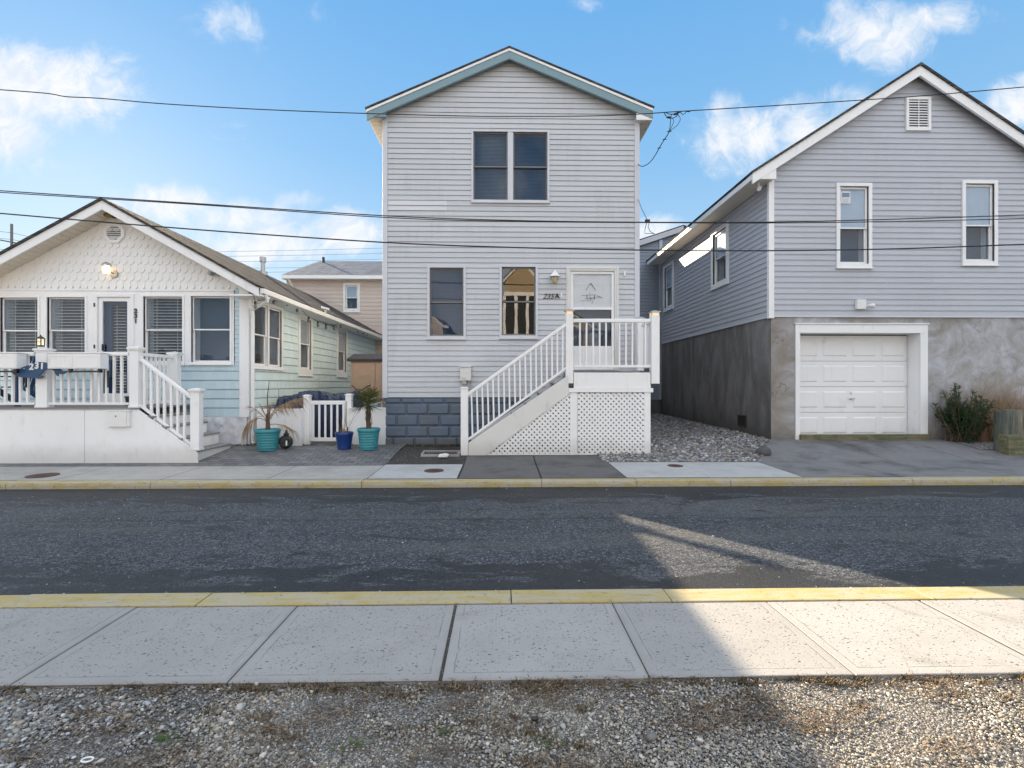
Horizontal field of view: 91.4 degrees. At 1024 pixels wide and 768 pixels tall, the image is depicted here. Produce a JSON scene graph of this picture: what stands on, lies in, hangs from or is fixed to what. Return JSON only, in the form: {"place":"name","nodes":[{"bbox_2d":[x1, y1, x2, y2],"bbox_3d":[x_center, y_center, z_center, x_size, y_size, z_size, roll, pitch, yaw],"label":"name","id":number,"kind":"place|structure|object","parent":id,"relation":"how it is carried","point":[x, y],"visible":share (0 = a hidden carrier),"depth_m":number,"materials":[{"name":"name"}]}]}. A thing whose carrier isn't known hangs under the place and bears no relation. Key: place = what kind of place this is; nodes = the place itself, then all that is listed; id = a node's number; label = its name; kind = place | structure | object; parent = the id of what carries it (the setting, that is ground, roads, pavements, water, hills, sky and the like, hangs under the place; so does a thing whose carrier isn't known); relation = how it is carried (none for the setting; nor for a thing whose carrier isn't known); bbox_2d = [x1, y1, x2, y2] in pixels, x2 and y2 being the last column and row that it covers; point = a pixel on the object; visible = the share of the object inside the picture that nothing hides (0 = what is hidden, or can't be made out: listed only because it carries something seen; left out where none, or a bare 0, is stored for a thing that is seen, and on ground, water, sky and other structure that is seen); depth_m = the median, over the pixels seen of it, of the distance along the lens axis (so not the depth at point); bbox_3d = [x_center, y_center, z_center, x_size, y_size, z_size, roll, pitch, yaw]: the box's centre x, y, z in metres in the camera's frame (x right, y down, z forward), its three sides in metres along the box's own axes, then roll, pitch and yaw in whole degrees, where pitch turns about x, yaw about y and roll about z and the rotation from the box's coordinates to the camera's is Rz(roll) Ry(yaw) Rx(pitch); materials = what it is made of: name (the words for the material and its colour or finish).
{"place":"outdoors","nodes":[
{"label":"outdoors","id":0,"kind":"place"},
{"bbox_2d":[0,467,106,479],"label":"pavement","id":1,"kind":"structure","parent":0,"point":[13,473],"depth_m":8.39,"materials":[{"name":"grey concrete"}]},
{"bbox_2d":[25,473,59,477],"bbox_3d":[-7.540,1.467,8.032,0.420,0.015,0.420,0,0,-1],"label":"utility cover","id":2,"kind":"object","parent":1,"relation":"on","point":[41,475],"visible":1,"depth_m":8.02,"materials":[{"name":"metal"}]},
{"bbox_2d":[56,466,202,479],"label":"pavement","id":3,"kind":"structure","parent":0,"point":[139,473],"depth_m":8.22,"materials":[{"name":"grey concrete"}]},
{"bbox_2d":[0,441,404,466],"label":"patio","id":4,"kind":"structure","parent":0,"point":[318,453],"depth_m":9.56,"materials":[{"name":"grey concrete"}]},
{"bbox_2d":[241,385,310,450],"bbox_3d":[-4.825,0.647,10.232,1.368,1.422,0.702,0,0,-20],"label":"potted palm","id":5,"kind":"object","parent":4,"relation":"on","point":[267,437],"visible":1,"depth_m":10.19,"materials":[{"name":"teal ceramic"}]},
{"bbox_2d":[257,407,303,445],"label":"planter wall","id":6,"kind":"structure","parent":4,"relation":"on","point":[295,423],"depth_m":10.75,"materials":[{"name":"paint"}]},
{"bbox_2d":[279,430,292,447],"bbox_3d":[-4.679,1.142,10.340,0.285,0.385,0.205,0,0,-1],"label":"garden lantern","id":7,"kind":"object","parent":4,"relation":"on","point":[285,441],"visible":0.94,"depth_m":10.28,"materials":[{"name":"black metal"}]},
{"bbox_2d":[303,394,353,444],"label":"garden gate","id":8,"kind":"structure","parent":4,"relation":"on","point":[309,426],"depth_m":10.97,"materials":[{"name":"white plastic"}]},
{"bbox_2d":[335,406,354,449],"bbox_3d":[-3.396,0.894,10.377,0.591,0.900,0.376,0,0,-1],"label":"potted plant","id":9,"kind":"object","parent":4,"relation":"on","point":[344,438],"visible":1,"depth_m":10.26,"materials":[{"name":"ceramic"}]},
{"bbox_2d":[348,407,385,444],"bbox_3d":[-3.169,0.929,10.965,0.831,0.824,0.080,0,0,-1],"label":"fence panel","id":10,"kind":"object","parent":4,"relation":"on","point":[378,419],"visible":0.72,"depth_m":10.93,"materials":[{"name":"white plastic"}]},
{"bbox_2d":[349,384,387,449],"bbox_3d":[-2.966,0.658,10.348,0.916,1.381,0.944,0,0,-1],"label":"potted palm","id":11,"kind":"object","parent":4,"relation":"on","point":[368,435],"visible":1,"depth_m":10.21,"materials":[{"name":"teal ceramic"}]},
{"bbox_2d":[161,466,294,479],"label":"pavement","id":12,"kind":"structure","parent":0,"point":[231,472],"depth_m":8.31,"materials":[{"name":"grey concrete"}]},
{"bbox_2d":[222,248,374,251],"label":"overhead wire","id":13,"kind":"object","parent":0,"point":[294,250],"visible":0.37,"depth_m":89.16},
{"bbox_2d":[228,253,381,256],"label":"overhead wire","id":14,"kind":"object","parent":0,"point":[325,254],"visible":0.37,"depth_m":89.30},
{"bbox_2d":[239,259,377,261],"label":"overhead wire","id":15,"kind":"object","parent":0,"point":[312,260],"visible":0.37,"depth_m":89.25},
{"bbox_2d":[269,466,381,478],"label":"pavement","id":16,"kind":"structure","parent":0,"point":[331,472],"depth_m":8.31,"materials":[{"name":"grey concrete"}]},
{"bbox_2d":[347,354,384,406],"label":"garden shed","id":17,"kind":"structure","parent":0,"point":[366,369],"depth_m":14.88,"materials":[{"name":"wood"}]},
{"bbox_2d":[353,363,374,396],"bbox_3d":[-4.408,0.299,14.889,0.640,1.872,0.038,0,0,-1],"label":"door","id":18,"kind":"structure","parent":17,"relation":"in","point":[363,373],"depth_m":14.88,"materials":[{"name":"beige wood"}]},
{"bbox_2d":[375,363,384,406],"bbox_3d":[-3.748,0.299,14.903,0.640,1.872,0.038,0,0,-1],"label":"door","id":19,"kind":"structure","parent":17,"relation":"in","point":[378,366],"depth_m":14.89,"materials":[{"name":"beige wood"}]},
{"bbox_2d":[363,386,377,404],"bbox_3d":[-3.952,0.659,13.933,0.622,1.240,0.538,0,0,-1],"label":"potted plant","id":20,"kind":"object","parent":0,"point":[373,396],"visible":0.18,"depth_m":13.82,"materials":[{"name":"plant"}]},
{"bbox_2d":[367,464,462,478],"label":"pavement","id":21,"kind":"structure","parent":0,"point":[407,471],"depth_m":8.39,"materials":[{"name":"grey concrete"}]},
{"bbox_2d":[424,468,443,472],"bbox_3d":[-1.319,1.463,8.454,0.330,0.013,0.330,0,0,-1],"label":"utility cover","id":22,"kind":"object","parent":21,"relation":"on","point":[435,470],"visible":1,"depth_m":8.45,"materials":[{"name":"metal"}]},
{"bbox_2d":[438,453,448,456],"bbox_3d":[-1.324,1.379,9.674,0.201,0.070,0.120,0,0,-1],"label":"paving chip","id":23,"kind":"object","parent":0,"point":[444,455],"visible":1,"depth_m":9.62,"materials":[{"name":"white stone"}]},
{"bbox_2d":[459,456,539,477],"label":"pavement","id":24,"kind":"structure","parent":0,"point":[499,467],"depth_m":8.77,"materials":[{"name":"grey concrete"}]},
{"bbox_2d":[0,463,1005,480],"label":"pavement bed","id":25,"kind":"object","parent":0,"point":[459,474],"visible":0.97,"depth_m":7.95,"materials":[{"name":"grey concrete"}]},
{"bbox_2d":[0,487,1022,593],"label":"grit","id":26,"kind":"object","parent":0,"point":[488,551],"visible":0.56,"depth_m":5.24,"materials":[{"name":"grey gravel"}]},
{"bbox_2d":[0,485,1023,594],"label":"road","id":27,"kind":"structure","parent":0,"point":[629,545],"depth_m":5.11,"materials":[{"name":"grey asphalt"}]},
{"bbox_2d":[0,594,1023,688],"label":"sidewalk","id":28,"kind":"structure","parent":0,"point":[56,648],"depth_m":2.90,"materials":[{"name":"grey concrete"}]},
{"bbox_2d":[0,675,1023,767],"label":"gravel lot","id":29,"kind":"structure","parent":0,"point":[1005,752],"depth_m":2.22,"materials":[{"name":"grey gravel"}]},
{"bbox_2d":[80,756,94,762],"bbox_3d":[-1.694,1.498,1.994,0.051,0.007,0.033,0,0,-1],"label":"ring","id":30,"kind":"object","parent":29,"relation":"on","point":[82,759],"visible":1,"depth_m":1.99,"materials":[{"name":"white plastic"}]},
{"bbox_2d":[0,669,1023,767],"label":"weeds","id":31,"kind":"object","parent":29,"relation":"on","point":[460,687],"visible":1,"depth_m":2.31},
{"bbox_2d":[531,716,537,720],"bbox_3d":[0.102,1.500,2.243,0.034,0.022,0.024,0,0,-1],"label":"stone","id":32,"kind":"object","parent":29,"relation":"on","point":[534,718],"visible":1,"depth_m":2.24,"materials":[{"name":"grey stone"}]},
{"bbox_2d":[0,213,1023,250],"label":"overhead wire","id":33,"kind":"object","parent":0,"point":[501,246],"visible":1,"depth_m":8.34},
{"bbox_2d":[0,87,1023,116],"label":"overhead wire","id":34,"kind":"object","parent":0,"point":[509,116],"visible":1,"depth_m":8.34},
{"bbox_2d":[638,111,690,166],"bbox_3d":[2.752,-4.520,9.701,0.459,0.650,2.626,0,0,-1],"label":"service drop","id":35,"kind":"object","parent":34,"relation":"hanging from","point":[670,118],"visible":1,"depth_m":8.41,"materials":[{"name":"black rubber"}]},
{"bbox_2d":[0,190,1023,223],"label":"overhead wire","id":36,"kind":"object","parent":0,"point":[498,219],"visible":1,"depth_m":8.33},
{"bbox_2d":[638,200,654,233],"bbox_3d":[2.579,-3.297,9.684,0.168,1.550,2.685,0,0,12],"label":"service drop","id":37,"kind":"object","parent":36,"relation":"hanging from","point":[647,220],"visible":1,"depth_m":8.40,"materials":[{"name":"black rubber"}]},
{"bbox_2d":[0,0,1023,283],"label":"sky","id":38,"kind":"structure","parent":0,"point":[300,55],"materials":[{"name":"blue"}]},
{"bbox_2d":[534,456,625,477],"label":"pavement","id":39,"kind":"structure","parent":0,"point":[573,467],"depth_m":8.78,"materials":[{"name":"grey concrete"}]},
{"bbox_2d":[608,462,707,477],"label":"pavement","id":40,"kind":"structure","parent":0,"point":[644,469],"depth_m":8.48,"materials":[{"name":"grey concrete"}]},
{"bbox_2d":[667,464,682,466],"bbox_3d":[2.914,1.457,8.920,0.270,0.012,0.270,0,0,-1],"label":"utility cover","id":41,"kind":"object","parent":40,"relation":"on","point":[674,465],"visible":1,"depth_m":8.91,"materials":[{"name":"metal"}]},
{"bbox_2d":[591,413,769,461],"bbox_3d":[3.646,1.283,14.306,4.000,0.338,9.950,0,0,-1],"label":"gravel bed","id":42,"kind":"object","parent":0,"point":[708,447],"visible":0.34,"depth_m":10.67,"materials":[{"name":"grey gravel"}]},
{"bbox_2d":[386,441,1022,463],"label":"yard ground","id":43,"kind":"structure","parent":0,"point":[405,454],"depth_m":9.86,"materials":[{"name":"grey gravel"}]},
{"bbox_2d":[0,224,15,245],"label":"utility pole","id":44,"kind":"object","parent":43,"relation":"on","point":[11,235],"visible":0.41,"depth_m":58.66,"materials":[{"name":"grey wood"}]},
{"bbox_2d":[0,346,231,462],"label":"porch","id":45,"kind":"object","parent":43,"relation":"on","point":[45,427],"visible":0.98,"depth_m":9.20,"materials":[{"name":"white wood"}]},
{"bbox_2d":[0,352,27,387],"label":"planter box","id":46,"kind":"object","parent":45,"relation":"attached to","point":[16,361],"visible":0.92,"depth_m":8.96,"materials":[{"name":"white wood"}]},
{"bbox_2d":[0,356,34,406],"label":"porch chair","id":47,"kind":"object","parent":45,"relation":"on","point":[32,387],"visible":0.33,"depth_m":9.91,"materials":[{"name":"blue paint"}]},
{"bbox_2d":[12,362,67,378],"bbox_3d":[-8.564,-0.250,9.063,0.986,0.302,0.033,0,0,-1],"label":"whale sign","id":48,"kind":"object","parent":45,"relation":"attached to","point":[34,370],"visible":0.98,"depth_m":9.06,"materials":[{"name":"blue paint"}]},
{"bbox_2d":[36,335,44,346],"bbox_3d":[-8.698,-0.801,9.227,0.129,0.225,0.129,0,0,-24],"label":"lantern","id":49,"kind":"object","parent":45,"relation":"on","point":[40,340],"visible":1,"depth_m":9.19,"materials":[{"name":"black metal"}]},
{"bbox_2d":[46,352,109,387],"bbox_3d":[-7.876,-0.253,9.084,0.956,0.636,0.224,0,0,-1],"label":"planter box","id":50,"kind":"object","parent":45,"relation":"attached to","point":[70,361],"visible":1,"depth_m":8.99,"materials":[{"name":"white wood"}]},
{"bbox_2d":[124,396,143,412],"bbox_3d":[-7.558,0.443,10.041,0.360,0.400,0.355,0,0,-1],"label":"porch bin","id":51,"kind":"object","parent":45,"relation":"on","point":[127,399],"visible":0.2,"depth_m":9.89,"materials":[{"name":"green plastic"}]},
{"bbox_2d":[0,199,381,444],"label":"house","id":52,"kind":"structure","parent":43,"relation":"on","point":[74,286],"depth_m":10.84,"materials":[{"name":"pale blue siding"},{"name":"white trim"},{"name":"glass"}]},
{"bbox_2d":[0,296,39,362],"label":"window","id":53,"kind":"structure","parent":52,"relation":"in","point":[19,315],"depth_m":10.90,"materials":[{"name":"clear glass"}]},
{"bbox_2d":[45,295,86,351],"bbox_3d":[-9.602,-1.148,10.912,0.907,1.516,0.372,0,0,-1],"label":"window","id":54,"kind":"structure","parent":52,"relation":"in","point":[65,315],"depth_m":10.93,"materials":[{"name":"clear glass"}]},
{"bbox_2d":[93,294,133,401],"bbox_3d":[-8.582,-0.742,10.935,0.844,2.408,0.370,0,0,-1],"label":"door","id":55,"kind":"structure","parent":52,"relation":"in","point":[113,313],"depth_m":10.90,"materials":[{"name":"white glass"}]},
{"bbox_2d":[141,295,184,365],"bbox_3d":[-7.548,-1.163,10.956,0.936,1.529,0.372,0,0,-1],"label":"window","id":56,"kind":"structure","parent":52,"relation":"in","point":[162,316],"depth_m":10.97,"materials":[{"name":"clear glass"}]},
{"bbox_2d":[188,294,234,364],"bbox_3d":[-6.531,-1.173,10.977,0.932,1.532,0.372,0,0,-1],"label":"window","id":57,"kind":"structure","parent":52,"relation":"in","point":[210,315],"depth_m":11.14,"materials":[{"name":"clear glass"}]},
{"bbox_2d":[252,299,283,370],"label":"window","id":58,"kind":"structure","parent":52,"relation":"in","point":[269,317],"depth_m":12.02,"materials":[{"name":"clear glass"}]},
{"bbox_2d":[298,313,313,376],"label":"window","id":59,"kind":"structure","parent":52,"relation":"in","point":[305,329],"depth_m":14.33,"materials":[{"name":"clear glass"}]},
{"bbox_2d":[252,293,363,333],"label":"string lights","id":60,"kind":"object","parent":52,"relation":"hanging from","point":[274,302],"visible":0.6,"depth_m":13.39,"materials":[{"name":"black cable"},{"name":"glass bulbs"}]},
{"bbox_2d":[336,327,347,377],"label":"window","id":61,"kind":"structure","parent":52,"relation":"in","point":[342,334],"depth_m":17.61,"materials":[{"name":"clear glass"}]},
{"bbox_2d":[276,390,362,436],"bbox_3d":[-4.715,0.726,12.377,1.860,1.147,1.510,0,0,-1],"label":"covered heap","id":62,"kind":"object","parent":43,"relation":"on","point":[321,396],"visible":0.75,"depth_m":11.73,"materials":[{"name":"fabric"}]},
{"bbox_2d":[281,257,381,353],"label":"house","id":63,"kind":"structure","parent":43,"relation":"on","point":[352,289],"depth_m":21.85,"materials":[{"name":"beige plastic"}]},
{"bbox_2d":[343,283,359,312],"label":"window","id":64,"kind":"structure","parent":63,"relation":"in","point":[351,291],"depth_m":21.86,"materials":[{"name":"clear glass"}]},
{"bbox_2d":[421,450,460,456],"bbox_3d":[-1.409,1.382,9.947,0.752,0.081,0.350,0,0,-1],"label":"drain grate","id":65,"kind":"object","parent":43,"relation":"on","point":[423,454],"visible":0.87,"depth_m":9.98,"materials":[{"name":"metal"}]},
{"bbox_2d":[365,46,654,444],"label":"house","id":66,"kind":"structure","parent":43,"relation":"on","point":[455,319],"depth_m":10.99,"materials":[{"name":"grey plastic"}]},
{"bbox_2d":[426,265,466,339],"bbox_3d":[-1.436,-1.785,11.093,0.870,1.634,0.357,0,0,-1],"label":"window","id":67,"kind":"structure","parent":66,"relation":"in","point":[446,284],"depth_m":11.10,"materials":[{"name":"grey glass"}]},
{"bbox_2d":[471,129,549,203],"bbox_3d":[-0.038,-4.774,11.123,1.741,1.611,0.357,0,0,-1],"label":"window","id":68,"kind":"structure","parent":66,"relation":"in","point":[508,166],"depth_m":11.13,"materials":[{"name":"glass"}]},
{"bbox_2d":[499,264,538,338],"bbox_3d":[0.145,-1.805,11.127,0.876,1.639,0.357,0,0,-1],"label":"window","id":69,"kind":"structure","parent":66,"relation":"in","point":[518,283],"depth_m":11.03,"materials":[{"name":"black glass"}]},
{"bbox_2d":[566,266,618,370],"bbox_3d":[1.772,-1.441,11.135,1.167,2.293,0.410,0,0,-1],"label":"door","id":70,"kind":"structure","parent":66,"relation":"in","point":[591,291],"depth_m":11.07,"materials":[{"name":"white glass"}]},
{"bbox_2d":[460,309,660,454],"bbox_3d":[0.952,-0.011,10.461,3.987,2.987,1.156,0,0,-1],"label":"entry stair","id":71,"kind":"object","parent":43,"relation":"on","point":[489,438],"visible":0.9,"depth_m":9.95,"materials":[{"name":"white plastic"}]},
{"bbox_2d":[640,225,685,413],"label":"house","id":72,"kind":"structure","parent":43,"relation":"on","point":[650,287],"depth_m":19.10,"materials":[{"name":"plastic"}]},
{"bbox_2d":[755,447,771,455],"bbox_3d":[4.968,1.342,9.858,0.312,0.220,0.240,0,0,-1],"label":"stone","id":73,"kind":"object","parent":43,"relation":"on","point":[765,451],"visible":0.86,"depth_m":9.77,"materials":[{"name":"grey stone"}]},
{"bbox_2d":[646,62,1023,439],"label":"house","id":74,"kind":"structure","parent":43,"relation":"on","point":[780,344],"depth_m":11.21,"materials":[{"name":"grey plastic"}]},
{"bbox_2d":[662,260,673,312],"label":"window","id":75,"kind":"structure","parent":74,"relation":"in","point":[668,270],"depth_m":18.19,"materials":[{"name":"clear glass"}]},
{"bbox_2d":[710,221,728,290],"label":"window","id":76,"kind":"structure","parent":74,"relation":"in","point":[720,236],"depth_m":13.97,"materials":[{"name":"clear glass"}]},
{"bbox_2d":[800,336,906,433],"bbox_3d":[7.743,0.063,11.476,2.705,2.347,0.102,0,0,-1],"label":"garage door","id":77,"kind":"structure","parent":74,"relation":"in","point":[849,384],"depth_m":11.48,"materials":[{"name":"metal"}]},
{"bbox_2d":[835,183,873,268],"bbox_3d":[7.620,-3.521,11.281,0.825,1.913,0.367,0,0,-1],"label":"window","id":78,"kind":"structure","parent":74,"relation":"in","point":[853,200],"depth_m":11.21,"materials":[{"name":"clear glass"}]},
{"bbox_2d":[961,180,999,266],"bbox_3d":[10.475,-3.600,11.342,0.834,1.923,0.367,0,0,-1],"label":"window","id":79,"kind":"structure","parent":74,"relation":"in","point":[979,197],"depth_m":11.27,"materials":[{"name":"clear glass"}]},
{"bbox_2d":[932,383,995,442],"bbox_3d":[9.682,0.645,10.761,1.315,1.369,1.082,0,0,-43],"label":"shrub","id":80,"kind":"object","parent":43,"relation":"on","point":[966,428],"visible":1,"depth_m":10.73,"materials":[{"name":"green plant"}]},
{"bbox_2d":[939,438,993,449],"bbox_3d":[11.171,1.279,10.735,3.205,0.118,0.990,0,0,-1],"label":"planting bed","id":81,"kind":"object","parent":43,"relation":"on","point":[987,445],"visible":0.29,"depth_m":10.56,"materials":[{"name":"grey gravel"}]},
{"bbox_2d":[934,370,1023,442],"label":"grass clump","id":82,"kind":"object","parent":81,"relation":"on","point":[987,435],"visible":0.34,"depth_m":10.87,"materials":[{"name":"plant"}]},
{"bbox_2d":[993,409,1014,450],"bbox_3d":[9.982,0.994,10.133,0.319,0.946,0.325,0,0,-1],"label":"piling","id":83,"kind":"object","parent":43,"relation":"on","point":[1004,421],"visible":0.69,"depth_m":10.04,"materials":[{"name":"grey wood"}]},
{"bbox_2d":[998,434,1023,455],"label":"landscape timber","id":84,"kind":"object","parent":43,"relation":"on","point":[1010,445],"visible":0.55,"depth_m":9.84,"materials":[{"name":"wood"}]},
{"bbox_2d":[1006,409,1022,433],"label":"piling","id":85,"kind":"object","parent":43,"relation":"on","point":[1018,421],"visible":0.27,"depth_m":10.30,"materials":[{"name":"wood"}]},
{"bbox_2d":[680,462,800,476],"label":"pavement","id":86,"kind":"structure","parent":0,"point":[733,469],"depth_m":8.59,"materials":[{"name":"grey concrete"}]},
{"bbox_2d":[763,439,888,460],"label":"driveway","id":87,"kind":"structure","parent":0,"point":[804,450],"depth_m":10.07,"materials":[{"name":"grey concrete"}]},
{"bbox_2d":[799,434,930,439],"bbox_3d":[7.833,1.191,11.094,2.918,0.151,0.090,0,0,-1],"label":"threshold","id":88,"kind":"object","parent":87,"relation":"on","point":[864,436],"visible":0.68,"depth_m":11.05,"materials":[{"name":"grey concrete"}]},
{"bbox_2d":[761,461,897,476],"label":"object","id":89,"kind":"structure","parent":0,"point":[820,468],"depth_m":8.60,"materials":[{"name":"grey concrete"}]},
{"bbox_2d":[836,440,966,460],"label":"driveway","id":90,"kind":"structure","parent":0,"point":[897,450],"depth_m":10.15,"materials":[{"name":"grey concrete"}]},
{"bbox_2d":[840,461,1004,476],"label":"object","id":91,"kind":"structure","parent":0,"point":[917,469],"depth_m":8.60,"materials":[{"name":"grey concrete"}]},
{"bbox_2d":[906,439,1023,459],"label":"driveway","id":92,"kind":"structure","parent":0,"point":[961,450],"depth_m":10.11,"materials":[{"name":"grey concrete"}]},
{"bbox_2d":[936,460,1023,475],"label":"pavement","id":93,"kind":"structure","parent":0,"point":[1010,467],"depth_m":8.99,"materials":[{"name":"grey concrete"}]},
{"label":"terrain","id":94,"kind":"structure","parent":0,"visible":0},
{"bbox_2d":[0,586,1023,608],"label":"kerb","id":95,"kind":"structure","parent":94,"relation":"on","point":[114,600],"depth_m":3.51,"materials":[{"name":"yellow concrete"}]},
{"bbox_2d":[0,476,1023,488],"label":"kerb","id":96,"kind":"structure","parent":94,"relation":"on","point":[453,483],"depth_m":7.67,"materials":[{"name":"concrete"}]}
]}

